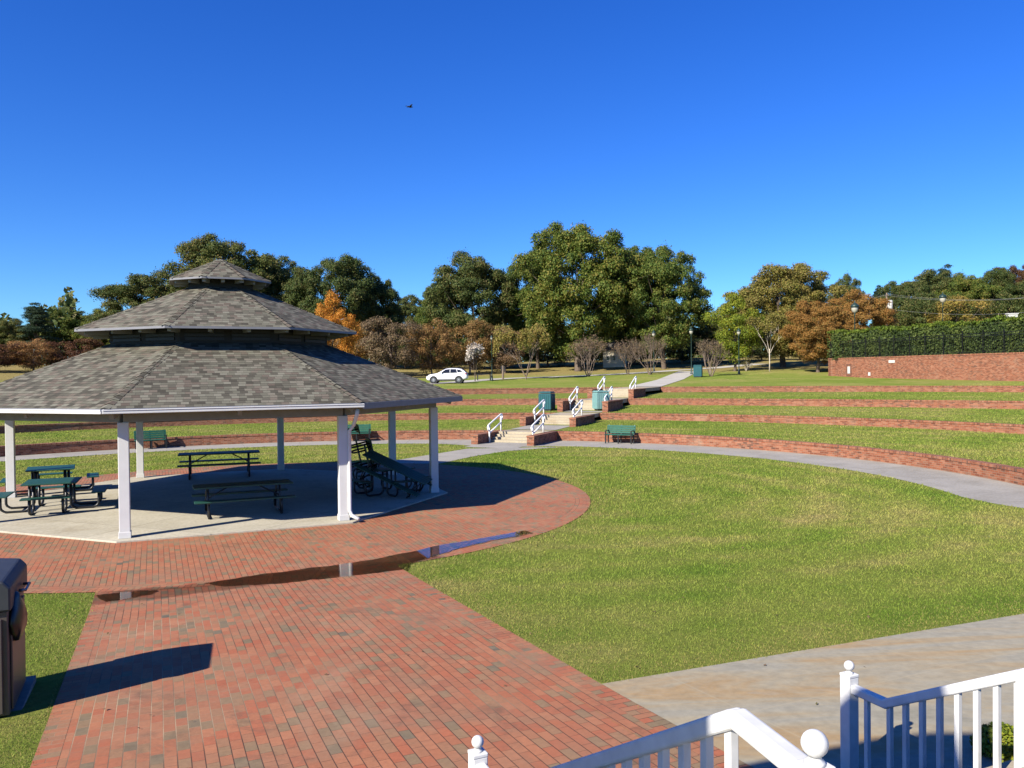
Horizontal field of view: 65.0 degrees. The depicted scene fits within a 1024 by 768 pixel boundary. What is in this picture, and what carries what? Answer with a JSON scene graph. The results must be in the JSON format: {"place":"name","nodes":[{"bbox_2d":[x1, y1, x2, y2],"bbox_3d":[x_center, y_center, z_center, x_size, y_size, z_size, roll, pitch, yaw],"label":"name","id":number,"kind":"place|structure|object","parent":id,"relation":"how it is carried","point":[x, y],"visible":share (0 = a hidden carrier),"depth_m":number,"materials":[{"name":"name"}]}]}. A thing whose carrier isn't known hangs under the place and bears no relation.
{"place":"outdoors","nodes":[
{"label":"outdoors","id":0,"kind":"place"},
{"bbox_2d":[0,469,447,542],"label":"pavilion floor","id":1,"kind":"structure","parent":0,"point":[164,507],"depth_m":21.81,"materials":[{"name":"concrete"}]},
{"bbox_2d":[0,464,98,496],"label":"picnic table","id":2,"kind":"object","parent":1,"relation":"on","point":[36,470],"visible":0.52,"depth_m":25.20,"materials":[{"name":"green metal"}]},
{"bbox_2d":[0,477,108,514],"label":"picnic table","id":3,"kind":"object","parent":1,"relation":"on","point":[67,482],"visible":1,"depth_m":21.82,"materials":[{"name":"green metal"}]},
{"bbox_2d":[177,450,260,479],"bbox_3d":[-10.467,2.871,28.788,2.733,0.855,1.865,-1,1,-20],"label":"picnic table","id":4,"kind":"object","parent":1,"relation":"on","point":[190,461],"visible":1,"depth_m":28.55,"materials":[{"name":"green metal"}]},
{"bbox_2d":[0,259,462,538],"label":"pavilion","id":5,"kind":"structure","parent":1,"relation":"on","point":[218,339],"depth_m":20.44,"materials":[{"name":"white paint"}]},
{"bbox_2d":[192,479,295,518],"bbox_3d":[-7.017,2.978,20.989,2.440,0.763,1.665,-1,1,-24],"label":"picnic table","id":6,"kind":"object","parent":1,"relation":"on","point":[207,494],"visible":1,"depth_m":20.82,"materials":[{"name":"green metal"}]},
{"bbox_2d":[348,424,377,488],"bbox_3d":[-4.656,2.248,24.838,0.686,2.070,2.070,-13,6,-18],"label":"picnic table","id":7,"kind":"object","parent":1,"relation":"on","point":[368,442],"visible":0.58,"depth_m":24.57,"materials":[{"name":"green metal"}]},
{"bbox_2d":[352,466,428,496],"bbox_3d":[-3.717,2.905,24.338,2.300,0.762,2.300,-1,1,-40],"label":"picnic table","id":8,"kind":"object","parent":1,"relation":"on","point":[382,469],"visible":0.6,"depth_m":23.90,"materials":[{"name":"green metal"}]},
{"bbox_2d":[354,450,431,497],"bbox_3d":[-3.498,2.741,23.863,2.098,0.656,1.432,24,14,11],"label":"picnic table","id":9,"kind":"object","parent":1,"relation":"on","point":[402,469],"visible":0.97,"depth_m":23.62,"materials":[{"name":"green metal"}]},
{"bbox_2d":[0,464,574,586],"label":"brick plaza","id":10,"kind":"structure","parent":0,"point":[499,501],"depth_m":17.57,"materials":[{"name":"red brick"}]},
{"bbox_2d":[0,462,589,592],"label":"plaza border","id":11,"kind":"object","parent":10,"relation":"on","point":[586,500],"visible":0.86,"depth_m":17.12,"materials":[{"name":"brick"}]},
{"bbox_2d":[208,530,531,585],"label":"puddle","id":12,"kind":"object","parent":10,"relation":"on","point":[387,563],"visible":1,"depth_m":14.86,"materials":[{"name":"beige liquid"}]},
{"bbox_2d":[56,573,677,767],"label":"brick path","id":13,"kind":"structure","parent":0,"point":[249,684],"depth_m":8.06,"materials":[{"name":"red brick"}]},
{"bbox_2d":[96,590,156,601],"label":"puddle","id":14,"kind":"object","parent":13,"relation":"on","point":[115,596],"visible":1,"depth_m":13.19,"materials":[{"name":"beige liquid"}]},
{"bbox_2d":[396,447,553,463],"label":"walkway","id":15,"kind":"structure","parent":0,"point":[443,457],"depth_m":36.10,"materials":[{"name":"concrete"}]},
{"bbox_2d":[0,382,1023,767],"bbox_3d":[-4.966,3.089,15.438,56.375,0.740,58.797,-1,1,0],"label":"lawn","id":16,"kind":"structure","parent":0,"point":[38,702],"depth_m":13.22,"materials":[{"name":"green plant"}]},
{"bbox_2d":[11,675,35,710],"bbox_3d":[-5.381,3.229,7.974,1.000,0.090,1.300,-1,1,-24],"label":"bin pad","id":17,"kind":"object","parent":16,"relation":"on","point":[28,686],"visible":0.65,"depth_m":8.28,"materials":[{"name":"concrete"}]},
{"bbox_2d":[0,558,30,715],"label":"litter bin","id":18,"kind":"object","parent":17,"relation":"on","point":[13,609],"visible":1,"depth_m":7.74,"materials":[{"name":"brown metal"}]},
{"bbox_2d":[30,592,107,767],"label":"path border","id":19,"kind":"object","parent":16,"relation":"on","point":[49,752],"visible":1,"depth_m":8.19,"materials":[{"name":"brick"}]},
{"bbox_2d":[0,439,1023,507],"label":"walkway","id":20,"kind":"structure","parent":16,"relation":"on","point":[987,490],"depth_m":32.23,"materials":[{"name":"concrete"}]},
{"bbox_2d":[134,429,167,448],"bbox_3d":[-18.290,2.812,40.720,1.520,0.925,0.663,-1,1,-33],"label":"park bench","id":21,"kind":"object","parent":20,"relation":"on","point":[148,436],"visible":0.9,"depth_m":40.84,"materials":[{"name":"green paint"}]},
{"bbox_2d":[0,430,494,456],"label":"terrace wall","id":22,"kind":"structure","parent":20,"relation":"on","point":[57,447],"depth_m":42.82,"materials":[{"name":"brick"}]},
{"bbox_2d":[466,443,526,447],"bbox_3d":[-0.661,3.094,40.374,2.720,0.001,2.400,0,1,23],"label":"landing","id":23,"kind":"object","parent":20,"relation":"on","point":[492,445],"visible":0.97,"depth_m":40.37,"materials":[{"name":"concrete"}]},
{"bbox_2d":[471,430,556,445],"bbox_3d":[0.253,2.916,42.507,3.530,0.707,3.895,0,1,23],"label":"stair flight","id":24,"kind":"object","parent":20,"relation":"on","point":[538,437],"visible":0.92,"depth_m":42.30,"materials":[{"name":"concrete"}]},
{"bbox_2d":[604,425,635,443],"bbox_3d":[5.519,2.562,41.060,1.520,0.925,0.662,0,1,27],"label":"park bench","id":25,"kind":"object","parent":20,"relation":"on","point":[616,429],"visible":1,"depth_m":41.14,"materials":[{"name":"green paint"}]},
{"bbox_2d":[382,571,720,767],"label":"path border","id":26,"kind":"object","parent":16,"relation":"on","point":[630,723],"visible":0.95,"depth_m":8.33,"materials":[{"name":"brick"}]},
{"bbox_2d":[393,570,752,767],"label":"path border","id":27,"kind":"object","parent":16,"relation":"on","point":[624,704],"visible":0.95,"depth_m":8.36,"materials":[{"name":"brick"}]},
{"bbox_2d":[962,760,1023,767],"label":"porch steps","id":28,"kind":"structure","parent":16,"relation":"on","point":[1008,764],"depth_m":4.89,"materials":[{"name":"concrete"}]},
{"bbox_2d":[468,707,835,767],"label":"stair railing","id":29,"kind":"object","parent":28,"relation":"on","point":[771,745],"visible":1,"depth_m":2.66,"materials":[{"name":"white plastic"}]},
{"bbox_2d":[840,660,1023,767],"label":"stair railing","id":30,"kind":"object","parent":28,"relation":"on","point":[852,691],"visible":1,"depth_m":5.20,"materials":[{"name":"white plastic"}]},
{"bbox_2d":[0,355,1023,388],"bbox_3d":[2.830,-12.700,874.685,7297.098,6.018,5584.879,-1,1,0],"label":"lawn","id":31,"kind":"structure","parent":0,"point":[794,372],"depth_m":94.72,"materials":[{"name":"green plant"}]},
{"bbox_2d":[0,343,26,368],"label":"crepe myrtle","id":32,"kind":"object","parent":31,"relation":"on","point":[6,363],"visible":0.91,"depth_m":113.30,"materials":[{"name":"brown plant"}]},
{"bbox_2d":[0,316,34,357],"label":"tree","id":33,"kind":"object","parent":31,"relation":"on","point":[10,326],"visible":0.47,"depth_m":140.22,"materials":[{"name":"green plant"}]},
{"bbox_2d":[2,338,65,369],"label":"crepe myrtle","id":34,"kind":"object","parent":31,"relation":"on","point":[36,356],"visible":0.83,"depth_m":115.45,"materials":[{"name":"brown plant"}]},
{"bbox_2d":[10,302,63,362],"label":"pine tree","id":35,"kind":"object","parent":31,"relation":"on","point":[35,316],"visible":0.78,"depth_m":139.17,"materials":[{"name":"green plant"}]},
{"bbox_2d":[37,308,94,357],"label":"tree","id":36,"kind":"object","parent":31,"relation":"on","point":[73,324],"visible":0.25,"depth_m":155.03,"materials":[{"name":"green plant"}]},
{"bbox_2d":[42,338,103,365],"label":"crepe myrtle","id":37,"kind":"object","parent":31,"relation":"on","point":[86,342],"visible":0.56,"depth_m":118.60,"materials":[{"name":"brown plant"}]},
{"bbox_2d":[84,266,175,343],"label":"oak tree","id":38,"kind":"object","parent":31,"relation":"on","point":[116,296],"visible":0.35,"depth_m":139.89,"materials":[{"name":"green plant"}]},
{"bbox_2d":[161,232,285,299],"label":"oak tree","id":39,"kind":"object","parent":31,"relation":"on","point":[196,252],"visible":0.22,"depth_m":136.33,"materials":[{"name":"green plant"}]},
{"bbox_2d":[262,255,296,303],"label":"oak tree","id":40,"kind":"object","parent":31,"relation":"on","point":[285,274],"visible":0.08,"depth_m":143.01,"materials":[{"name":"green plant"}]},
{"bbox_2d":[277,253,381,346],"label":"oak tree","id":41,"kind":"object","parent":31,"relation":"on","point":[304,287],"visible":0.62,"depth_m":136.51,"materials":[{"name":"green plant"}]},
{"bbox_2d":[314,289,360,353],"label":"maple tree","id":42,"kind":"object","parent":31,"relation":"on","point":[335,316],"visible":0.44,"depth_m":101.28,"materials":[{"name":"orange plant"}]},
{"bbox_2d":[328,317,373,358],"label":"crepe myrtle","id":43,"kind":"object","parent":31,"relation":"on","point":[359,353],"visible":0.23,"depth_m":118.47,"materials":[{"name":"brown plant"}]},
{"bbox_2d":[349,269,403,361],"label":"oak tree","id":44,"kind":"object","parent":31,"relation":"on","point":[386,293],"visible":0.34,"depth_m":142.59,"materials":[{"name":"green plant"}]},
{"bbox_2d":[355,315,423,368],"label":"crepe myrtle","id":45,"kind":"object","parent":31,"relation":"on","point":[379,351],"visible":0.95,"depth_m":114.37,"materials":[{"name":"grey plant"}]},
{"bbox_2d":[384,293,430,354],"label":"oak tree","id":46,"kind":"object","parent":31,"relation":"on","point":[407,308],"visible":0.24,"depth_m":169.57,"materials":[{"name":"green plant"}]},
{"bbox_2d":[404,317,461,374],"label":"crepe myrtle","id":47,"kind":"object","parent":31,"relation":"on","point":[421,335],"visible":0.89,"depth_m":117.56,"materials":[{"name":"brown plant"}]},
{"bbox_2d":[413,283,464,362],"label":"oak tree","id":48,"kind":"object","parent":31,"relation":"on","point":[421,317],"visible":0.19,"depth_m":159.04,"materials":[{"name":"green plant"}]},
{"bbox_2d":[443,319,494,373],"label":"crepe myrtle","id":49,"kind":"object","parent":31,"relation":"on","point":[457,357],"visible":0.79,"depth_m":121.92,"materials":[{"name":"brown plant"}]},
{"bbox_2d":[422,247,523,369],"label":"oak tree","id":50,"kind":"object","parent":31,"relation":"on","point":[467,282],"visible":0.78,"depth_m":131.53,"materials":[{"name":"green plant"}]},
{"bbox_2d":[465,340,484,380],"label":"blossom tree","id":51,"kind":"object","parent":31,"relation":"on","point":[471,350],"visible":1,"depth_m":92.22,"materials":[{"name":"white plant"}]},
{"bbox_2d":[0,286,1004,364],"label":"woods","id":52,"kind":"object","parent":31,"relation":"on","point":[69,303],"visible":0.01,"depth_m":157.75,"materials":[{"name":"green plant"}]},
{"bbox_2d":[484,327,525,372],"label":"crepe myrtle","id":53,"kind":"object","parent":31,"relation":"on","point":[500,359],"visible":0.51,"depth_m":123.41,"materials":[{"name":"brown plant"}]},
{"bbox_2d":[490,322,551,378],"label":"crepe myrtle","id":54,"kind":"object","parent":31,"relation":"on","point":[539,335],"visible":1,"depth_m":95.77,"materials":[{"name":"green plant"}]},
{"bbox_2d":[500,248,566,368],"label":"oak tree","id":55,"kind":"object","parent":31,"relation":"on","point":[516,325],"visible":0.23,"depth_m":133.68,"materials":[{"name":"green plant"}]},
{"bbox_2d":[523,339,571,365],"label":"shrub","id":56,"kind":"object","parent":31,"relation":"on","point":[542,356],"visible":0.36,"depth_m":141.42,"materials":[{"name":"green plant"}]},
{"bbox_2d":[508,220,651,370],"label":"oak tree","id":57,"kind":"object","parent":31,"relation":"on","point":[574,300],"visible":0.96,"depth_m":119.88,"materials":[{"name":"green plant"}]},
{"bbox_2d":[564,332,609,375],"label":"crepe myrtle","id":58,"kind":"object","parent":31,"relation":"on","point":[590,348],"visible":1,"depth_m":101.72,"materials":[{"name":"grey plant"}]},
{"bbox_2d":[603,341,627,367],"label":"cream building","id":59,"kind":"structure","parent":31,"relation":"on","point":[610,359],"depth_m":132.61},
{"bbox_2d":[607,337,644,373],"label":"crepe myrtle","id":60,"kind":"object","parent":31,"relation":"on","point":[621,349],"visible":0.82,"depth_m":104.59,"materials":[{"name":"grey plant"}]},
{"bbox_2d":[595,245,671,364],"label":"oak tree","id":61,"kind":"object","parent":31,"relation":"on","point":[624,334],"visible":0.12,"depth_m":135.00,"materials":[{"name":"green plant"}]},
{"bbox_2d":[622,332,668,374],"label":"crepe myrtle","id":62,"kind":"object","parent":31,"relation":"on","point":[638,346],"visible":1,"depth_m":101.65,"materials":[{"name":"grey plant"}]},
{"bbox_2d":[618,240,714,368],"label":"oak tree","id":63,"kind":"object","parent":31,"relation":"on","point":[667,275],"visible":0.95,"depth_m":118.91,"materials":[{"name":"green plant"}]},
{"bbox_2d":[665,337,703,362],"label":"shrub","id":64,"kind":"object","parent":31,"relation":"on","point":[681,353],"visible":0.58,"depth_m":136.66,"materials":[{"name":"green plant"}]},
{"bbox_2d":[688,314,726,358],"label":"oak tree","id":65,"kind":"object","parent":31,"relation":"on","point":[707,332],"visible":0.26,"depth_m":147.15,"materials":[{"name":"green plant"}]},
{"bbox_2d":[694,336,731,375],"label":"crepe myrtle","id":66,"kind":"object","parent":31,"relation":"on","point":[716,346],"visible":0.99,"depth_m":91.71,"materials":[{"name":"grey plant"}]},
{"bbox_2d":[701,291,766,370],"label":"maple tree","id":67,"kind":"object","parent":31,"relation":"on","point":[728,332],"visible":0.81,"depth_m":102.78,"materials":[{"name":"green plant"}]},
{"bbox_2d":[741,312,795,370],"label":"sapling","id":68,"kind":"object","parent":31,"relation":"on","point":[769,324],"visible":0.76,"depth_m":99.80,"materials":[{"name":"green plant"}]},
{"bbox_2d":[714,261,851,366],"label":"golden tree","id":69,"kind":"object","parent":31,"relation":"on","point":[789,285],"visible":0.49,"depth_m":108.23,"materials":[{"name":"green plant"}]},
{"bbox_2d":[778,300,853,371],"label":"orange tree","id":70,"kind":"object","parent":31,"relation":"on","point":[802,335],"visible":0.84,"depth_m":92.94,"materials":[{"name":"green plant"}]},
{"bbox_2d":[827,273,868,327],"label":"tree","id":71,"kind":"object","parent":31,"relation":"on","point":[847,279],"visible":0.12,"depth_m":154.87,"materials":[{"name":"green plant"}]},
{"bbox_2d":[870,296,920,326],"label":"tree","id":72,"kind":"object","parent":31,"relation":"on","point":[903,318],"visible":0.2,"depth_m":137.67,"materials":[{"name":"green plant"}]},
{"bbox_2d":[871,280,940,324],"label":"tree","id":73,"kind":"object","parent":31,"relation":"on","point":[905,289],"visible":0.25,"depth_m":147.26,"materials":[{"name":"green plant"}]},
{"bbox_2d":[828,352,1023,380],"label":"retaining wall","id":74,"kind":"structure","parent":31,"relation":"on","point":[994,366],"depth_m":72.03,"materials":[{"name":"brick"}]},
{"bbox_2d":[829,328,1023,357],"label":"metal fence","id":75,"kind":"object","parent":74,"relation":"on","point":[909,337],"visible":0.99,"depth_m":73.02,"materials":[{"name":"black metal"}]},
{"bbox_2d":[894,291,961,325],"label":"tree","id":76,"kind":"object","parent":31,"relation":"on","point":[919,300],"visible":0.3,"depth_m":137.79,"materials":[{"name":"green plant"}]},
{"bbox_2d":[897,267,970,321],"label":"tree","id":77,"kind":"object","parent":31,"relation":"on","point":[931,278],"visible":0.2,"depth_m":153.13,"materials":[{"name":"green plant"}]},
{"bbox_2d":[920,294,993,326],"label":"tree","id":78,"kind":"object","parent":31,"relation":"on","point":[946,315],"visible":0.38,"depth_m":136.31,"materials":[{"name":"green plant"}]},
{"bbox_2d":[934,271,1006,321],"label":"tree","id":79,"kind":"object","parent":31,"relation":"on","point":[972,287],"visible":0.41,"depth_m":146.51,"materials":[{"name":"green plant"}]},
{"bbox_2d":[958,290,1023,322],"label":"tree","id":80,"kind":"object","parent":31,"relation":"on","point":[1008,302],"visible":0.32,"depth_m":137.05,"materials":[{"name":"green plant"}]},
{"bbox_2d":[975,266,1023,317],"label":"tree","id":81,"kind":"object","parent":31,"relation":"on","point":[1002,276],"visible":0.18,"depth_m":151.02,"materials":[{"name":"green plant"}]},
{"bbox_2d":[0,419,1023,467],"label":"lawn terrace","id":82,"kind":"structure","parent":0,"point":[487,421],"depth_m":42.68,"materials":[{"name":"green plant"}]},
{"bbox_2d":[0,413,552,433],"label":"terrace wall","id":83,"kind":"structure","parent":82,"relation":"on","point":[112,425],"depth_m":51.04,"materials":[{"name":"brick"}]},
{"bbox_2d":[519,412,599,426],"bbox_3d":[3.261,2.254,49.530,3.530,0.721,6.195,0,1,23],"label":"stair flight","id":84,"kind":"object","parent":82,"relation":"on","point":[567,418],"visible":0.76,"depth_m":48.33,"materials":[{"name":"concrete"}]},
{"bbox_2d":[600,413,1023,433],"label":"terrace wall","id":85,"kind":"structure","parent":82,"relation":"on","point":[957,425],"depth_m":44.02,"materials":[{"name":"brick"}]},
{"bbox_2d":[0,405,1023,425],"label":"lawn terrace","id":86,"kind":"structure","parent":0,"point":[531,408],"depth_m":49.33,"materials":[{"name":"green plant"}]},
{"bbox_2d":[436,398,588,405],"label":"terrace wall","id":87,"kind":"structure","parent":86,"relation":"on","point":[499,402],"depth_m":59.82,"materials":[{"name":"brick"}]},
{"bbox_2d":[538,391,554,410],"bbox_3d":[2.363,1.145,54.457,0.920,1.280,0.850,0,1,24],"label":"litter bin","id":88,"kind":"object","parent":86,"relation":"on","point":[548,397],"visible":0.9,"depth_m":54.16,"materials":[{"name":"plastic"}]},
{"bbox_2d":[557,398,627,411],"bbox_3d":[5.904,1.530,55.703,3.530,0.900,6.645,0,1,23],"label":"stair flight","id":89,"kind":"object","parent":86,"relation":"on","point":[613,404],"visible":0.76,"depth_m":54.09,"materials":[{"name":"concrete"}]},
{"bbox_2d":[592,390,609,409],"bbox_3d":[5.948,1.094,53.808,0.920,1.300,0.850,-1,1,-18],"label":"litter bin","id":90,"kind":"object","parent":86,"relation":"on","point":[597,398],"visible":0.8,"depth_m":53.43,"materials":[{"name":"plastic"}]},
{"bbox_2d":[628,398,1023,408],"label":"terrace wall","id":91,"kind":"structure","parent":86,"relation":"on","point":[979,404],"depth_m":51.57,"materials":[{"name":"brick"}]},
{"bbox_2d":[0,0,1023,364],"label":"sky","id":92,"kind":"structure","parent":0,"point":[878,142],"materials":[{"name":"blue"}]},
{"bbox_2d":[430,364,759,383],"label":"road","id":93,"kind":"structure","parent":0,"point":[584,375],"depth_m":104.75,"materials":[{"name":"grey asphalt"}]},
{"bbox_2d":[426,368,468,383],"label":"parked car","id":94,"kind":"object","parent":93,"relation":"on","point":[458,375],"visible":1,"depth_m":86.32,"materials":[{"name":"white paint"}]},
{"bbox_2d":[595,390,660,418],"bbox_3d":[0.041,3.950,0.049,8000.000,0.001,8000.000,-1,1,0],"label":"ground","id":95,"kind":"structure","parent":0,"point":[627,402],"depth_m":106.98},
{"bbox_2d":[557,431,1023,485],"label":"terrace wall","id":96,"kind":"structure","parent":95,"relation":"on","point":[1000,472],"depth_m":33.66,"materials":[{"name":"brick"}]},
{"bbox_2d":[631,371,692,386],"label":"path","id":97,"kind":"structure","parent":0,"point":[674,377],"depth_m":86.24,"materials":[{"name":"concrete"}]},
{"bbox_2d":[461,392,1023,400],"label":"lawn terrace","id":98,"kind":"structure","parent":0,"point":[533,396],"depth_m":59.72,"materials":[{"name":"green plant"}]},
{"bbox_2d":[447,387,619,394],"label":"terrace wall","id":99,"kind":"structure","parent":98,"relation":"on","point":[513,390],"depth_m":67.97,"materials":[{"name":"brick"}]},
{"bbox_2d":[587,387,660,397],"bbox_3d":[9.215,0.738,63.437,3.530,0.857,10.495,0,1,23],"label":"stair flight","id":100,"kind":"object","parent":98,"relation":"on","point":[637,392],"visible":0.67,"depth_m":60.34,"materials":[{"name":"concrete"}]},
{"bbox_2d":[661,386,1023,391],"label":"terrace wall","id":101,"kind":"structure","parent":98,"relation":"on","point":[848,389],"depth_m":63.06,"materials":[{"name":"brick"}]},
{"bbox_2d":[603,614,1023,767],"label":"patio","id":102,"kind":"structure","parent":0,"point":[782,694],"depth_m":7.66,"materials":[{"name":"concrete"}]},
{"bbox_2d":[969,721,1013,761],"bbox_3d":[3.644,2.655,5.982,0.437,0.259,0.428,-1,1,0],"label":"shrub","id":103,"kind":"object","parent":102,"relation":"on","point":[1007,732],"visible":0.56,"depth_m":5.91,"materials":[{"name":"green plant"}]},
{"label":"raised lawn","id":104,"kind":"structure","parent":0,"visible":0},
{"bbox_2d":[816,289,897,343],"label":"orange tree","id":105,"kind":"object","parent":104,"relation":"on","point":[878,315],"visible":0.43,"depth_m":101.63,"materials":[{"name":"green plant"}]},
{"bbox_2d":[826,315,1023,360],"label":"hedge","id":106,"kind":"object","parent":104,"relation":"on","point":[987,326],"visible":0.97,"depth_m":73.29,"materials":[{"name":"green plant"}]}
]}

